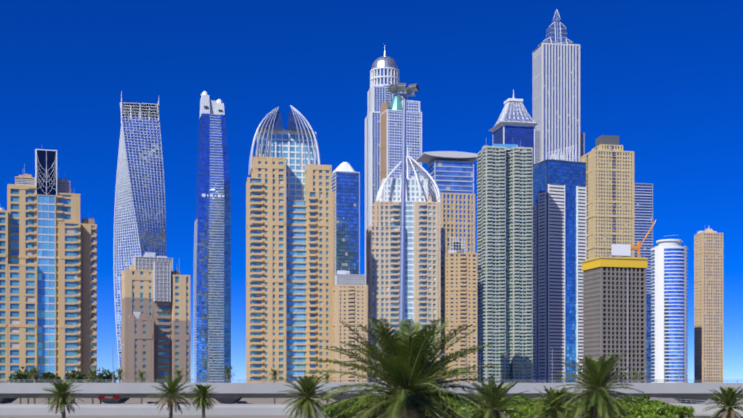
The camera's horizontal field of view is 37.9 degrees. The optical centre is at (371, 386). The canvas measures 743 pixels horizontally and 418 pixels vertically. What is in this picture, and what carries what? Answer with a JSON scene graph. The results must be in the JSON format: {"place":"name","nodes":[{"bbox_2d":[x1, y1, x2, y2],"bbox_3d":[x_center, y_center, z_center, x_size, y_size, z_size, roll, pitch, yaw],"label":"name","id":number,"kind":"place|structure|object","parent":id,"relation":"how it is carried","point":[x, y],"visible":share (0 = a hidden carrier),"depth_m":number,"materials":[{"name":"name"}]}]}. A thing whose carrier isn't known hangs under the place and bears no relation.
{"place":"outdoors","nodes":[
{"label":"outdoors","id":0,"kind":"place"},
{"bbox_2d":[113,90,165,368],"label":"twisted skyscraper","id":1,"kind":"structure","parent":0,"point":[140,219],"depth_m":1080.51,"materials":[{"name":"grey glass"}]},
{"bbox_2d":[246,105,334,382],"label":"skyscraper","id":2,"kind":"structure","parent":0,"point":[290,239],"depth_m":833.62,"materials":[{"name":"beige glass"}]},
{"bbox_2d":[0,398,742,417],"bbox_3d":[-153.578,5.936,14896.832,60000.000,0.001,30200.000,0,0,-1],"label":"ground","id":3,"kind":"structure","parent":0,"point":[146,400],"depth_m":390.09,"materials":[{"name":"grey concrete"}]},
{"bbox_2d":[6,372,27,403],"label":"tree","id":4,"kind":"object","parent":3,"relation":"on","point":[11,380],"visible":0.23,"depth_m":344.70,"materials":[{"name":"green plant"}]},
{"bbox_2d":[14,367,47,403],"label":"tree","id":5,"kind":"object","parent":3,"relation":"on","point":[25,379],"visible":0.56,"depth_m":344.63,"materials":[{"name":"green plant"}]},
{"bbox_2d":[23,365,41,403],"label":"palm","id":6,"kind":"object","parent":3,"relation":"on","point":[34,372],"visible":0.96,"depth_m":326.29,"materials":[{"name":"green plant"}]},
{"bbox_2d":[0,149,96,382],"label":"high-rise building","id":7,"kind":"structure","parent":3,"relation":"on","point":[48,265],"depth_m":784.69,"materials":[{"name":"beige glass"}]},
{"bbox_2d":[42,372,61,403],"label":"tree","id":8,"kind":"object","parent":3,"relation":"on","point":[51,377],"visible":0.42,"depth_m":355.51,"materials":[{"name":"green plant"}]},
{"bbox_2d":[40,379,83,417],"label":"palm","id":9,"kind":"object","parent":3,"relation":"on","point":[62,393],"visible":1,"depth_m":166.43,"materials":[{"name":"green plant"}]},
{"bbox_2d":[61,370,88,400],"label":"tree","id":10,"kind":"object","parent":3,"relation":"on","point":[78,376],"visible":0.38,"depth_m":365.01,"materials":[{"name":"green plant"}]},
{"bbox_2d":[83,368,100,403],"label":"palm","id":11,"kind":"object","parent":3,"relation":"on","point":[92,377],"visible":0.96,"depth_m":326.45,"materials":[{"name":"green plant"}]},
{"bbox_2d":[86,367,117,403],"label":"tree","id":12,"kind":"object","parent":3,"relation":"on","point":[107,378],"visible":0.4,"depth_m":375.01,"materials":[{"name":"green plant"}]},
{"bbox_2d":[112,368,128,403],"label":"palm","id":13,"kind":"object","parent":3,"relation":"on","point":[119,372],"visible":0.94,"depth_m":338.59,"materials":[{"name":"green plant"}]},
{"bbox_2d":[131,369,149,403],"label":"palm","id":14,"kind":"object","parent":3,"relation":"on","point":[142,378],"visible":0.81,"depth_m":350.56,"materials":[{"name":"green plant"}]},
{"bbox_2d":[121,247,190,382],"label":"building","id":15,"kind":"structure","parent":3,"relation":"on","point":[155,324],"depth_m":686.36,"materials":[{"name":"beige concrete"}]},
{"bbox_2d":[146,375,194,417],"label":"palm","id":16,"kind":"object","parent":3,"relation":"on","point":[173,390],"visible":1,"depth_m":171.58,"materials":[{"name":"green plant"}]},
{"bbox_2d":[170,368,186,401],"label":"palm","id":17,"kind":"object","parent":3,"relation":"on","point":[178,373],"visible":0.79,"depth_m":350.67,"materials":[{"name":"green plant"}]},
{"bbox_2d":[188,383,217,417],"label":"palm","id":18,"kind":"object","parent":3,"relation":"on","point":[201,401],"visible":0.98,"depth_m":186.73,"materials":[{"name":"green plant"}]},
{"bbox_2d":[193,91,230,382],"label":"skyscraper","id":19,"kind":"structure","parent":3,"relation":"on","point":[212,278],"depth_m":984.64,"materials":[{"name":"blue glass"}]},
{"bbox_2d":[219,365,236,382],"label":"palm","id":20,"kind":"object","parent":3,"relation":"on","point":[227,375],"visible":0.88,"depth_m":326.82,"materials":[{"name":"green plant"}]},
{"bbox_2d":[269,368,282,403],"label":"palm","id":21,"kind":"object","parent":3,"relation":"on","point":[274,374],"visible":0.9,"depth_m":339.02,"materials":[{"name":"green plant"}]},
{"bbox_2d":[279,373,337,417],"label":"palm","id":22,"kind":"object","parent":3,"relation":"on","point":[307,401],"visible":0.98,"depth_m":146.56,"materials":[{"name":"green plant"}]},
{"bbox_2d":[319,373,335,403],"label":"palm","id":23,"kind":"object","parent":3,"relation":"on","point":[327,378],"visible":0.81,"depth_m":351.23,"materials":[{"name":"green plant"}]},
{"bbox_2d":[332,162,359,274],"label":"skyscraper","id":24,"kind":"structure","parent":3,"relation":"on","point":[346,182],"depth_m":1037.46,"materials":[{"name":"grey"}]},
{"bbox_2d":[333,262,367,382],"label":"high-rise building","id":25,"kind":"structure","parent":3,"relation":"on","point":[350,299],"depth_m":810.39,"materials":[{"name":"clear concrete"}]},
{"bbox_2d":[0,380,742,417],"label":"road bridge","id":26,"kind":"structure","parent":3,"relation":"on","point":[112,396],"depth_m":265.29,"materials":[{"name":"concrete"}]},
{"bbox_2d":[69,401,339,403],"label":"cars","id":27,"kind":"object","parent":26,"relation":"on","point":[238,402],"visible":0.12,"depth_m":238.38,"materials":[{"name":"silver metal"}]},
{"bbox_2d":[64,323,709,403],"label":"street lamps","id":28,"kind":"object","parent":3,"relation":"on","point":[441,354],"visible":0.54,"depth_m":279.21,"materials":[{"name":"silver metal"}]},
{"bbox_2d":[388,83,418,336],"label":"floodlight mast","id":29,"kind":"object","parent":3,"relation":"on","point":[394,89],"visible":0.71,"depth_m":72.53,"materials":[{"name":"silver metal"}]},
{"bbox_2d":[306,316,501,417],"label":"palm","id":30,"kind":"object","parent":3,"relation":"on","point":[407,369],"visible":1,"depth_m":46.76,"materials":[{"name":"green plant"}]},
{"bbox_2d":[387,360,464,416],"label":"palm","id":31,"kind":"object","parent":3,"relation":"on","point":[439,370],"visible":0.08,"depth_m":106.66,"materials":[{"name":"green plant"}]},
{"bbox_2d":[445,238,476,382],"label":"high-rise building","id":32,"kind":"structure","parent":3,"relation":"on","point":[460,287],"depth_m":852.09,"materials":[{"name":"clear concrete"}]},
{"bbox_2d":[460,375,532,417],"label":"palm","id":33,"kind":"object","parent":3,"relation":"on","point":[498,392],"visible":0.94,"depth_m":92.08,"materials":[{"name":"green plant"}]},
{"bbox_2d":[331,407,683,417],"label":"hedges","id":34,"kind":"object","parent":3,"relation":"on","point":[641,411],"visible":0.02,"depth_m":152.51,"materials":[{"name":"green plant"}]},
{"bbox_2d":[12,395,696,417],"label":"hedge leaves","id":35,"kind":"object","parent":34,"relation":"attached to","point":[655,408],"visible":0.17,"depth_m":154.67,"materials":[{"name":"green plant"}]},
{"bbox_2d":[488,89,538,163],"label":"skyscraper","id":36,"kind":"structure","parent":3,"relation":"on","point":[515,124],"depth_m":1283.70,"materials":[{"name":"blue glass"}]},
{"bbox_2d":[527,386,581,417],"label":"palm","id":37,"kind":"object","parent":3,"relation":"on","point":[555,412],"visible":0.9,"depth_m":117.28,"materials":[{"name":"green plant"}]},
{"bbox_2d":[533,10,584,163],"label":"skyscraper","id":38,"kind":"structure","parent":3,"relation":"on","point":[556,84],"depth_m":1480.42,"materials":[{"name":"white glass"}]},
{"bbox_2d":[533,145,585,382],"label":"skyscraper","id":39,"kind":"structure","parent":3,"relation":"on","point":[559,221],"depth_m":984.89,"materials":[{"name":"blue glass"}]},
{"bbox_2d":[549,350,642,417],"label":"palm","id":40,"kind":"object","parent":3,"relation":"on","point":[597,372],"visible":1,"depth_m":107.17,"materials":[{"name":"green plant"}]},
{"bbox_2d":[582,220,655,382],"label":"building under construction","id":41,"kind":"structure","parent":3,"relation":"on","point":[614,305],"depth_m":885.89,"materials":[{"name":"black concrete"}]},
{"bbox_2d":[629,372,647,382],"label":"palm","id":42,"kind":"object","parent":3,"relation":"on","point":[637,376],"visible":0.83,"depth_m":340.23,"materials":[{"name":"green plant"}]},
{"bbox_2d":[634,170,653,382],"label":"skyscraper","id":43,"kind":"structure","parent":3,"relation":"on","point":[643,207],"depth_m":1287.23,"materials":[{"name":"blue glass"}]},
{"bbox_2d":[651,235,687,382],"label":"skyscraper","id":44,"kind":"structure","parent":3,"relation":"on","point":[669,306],"depth_m":1085.57,"materials":[{"name":"clear glass"}]},
{"bbox_2d":[694,227,722,382],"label":"beige building","id":45,"kind":"structure","parent":3,"relation":"on","point":[708,299],"depth_m":1292.55,"materials":[{"name":"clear concrete"}]},
{"bbox_2d":[703,386,742,417],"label":"palm","id":46,"kind":"object","parent":3,"relation":"on","point":[727,397],"visible":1,"depth_m":117.55,"materials":[{"name":"green plant"}]},
{"bbox_2d":[0,0,742,382],"label":"sky","id":47,"kind":"structure","parent":0,"point":[662,77],"materials":[{"name":"blue"}]},
{"bbox_2d":[365,48,402,273],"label":"skyscraper","id":48,"kind":"structure","parent":0,"point":[384,72],"depth_m":1380.07,"materials":[{"name":"white glass"}]},
{"bbox_2d":[380,82,421,186],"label":"skyscraper","id":49,"kind":"structure","parent":0,"point":[391,119],"depth_m":1236.67,"materials":[{"name":"clear glass"}]},
{"bbox_2d":[366,146,445,382],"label":"skyscraper","id":50,"kind":"structure","parent":0,"point":[425,249],"depth_m":883.05,"materials":[{"name":"beige glass"}]},
{"bbox_2d":[416,151,477,253],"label":"skyscraper","id":51,"kind":"structure","parent":0,"point":[451,173],"depth_m":1084.86,"materials":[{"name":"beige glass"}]},
{"bbox_2d":[477,138,532,382],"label":"skyscraper","id":52,"kind":"structure","parent":0,"point":[505,249],"depth_m":935.84,"materials":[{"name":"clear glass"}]},
{"bbox_2d":[581,135,634,259],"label":"cream tower","id":53,"kind":"structure","parent":0,"point":[609,161],"depth_m":1133.57,"materials":[{"name":"beige concrete"}]}
]}

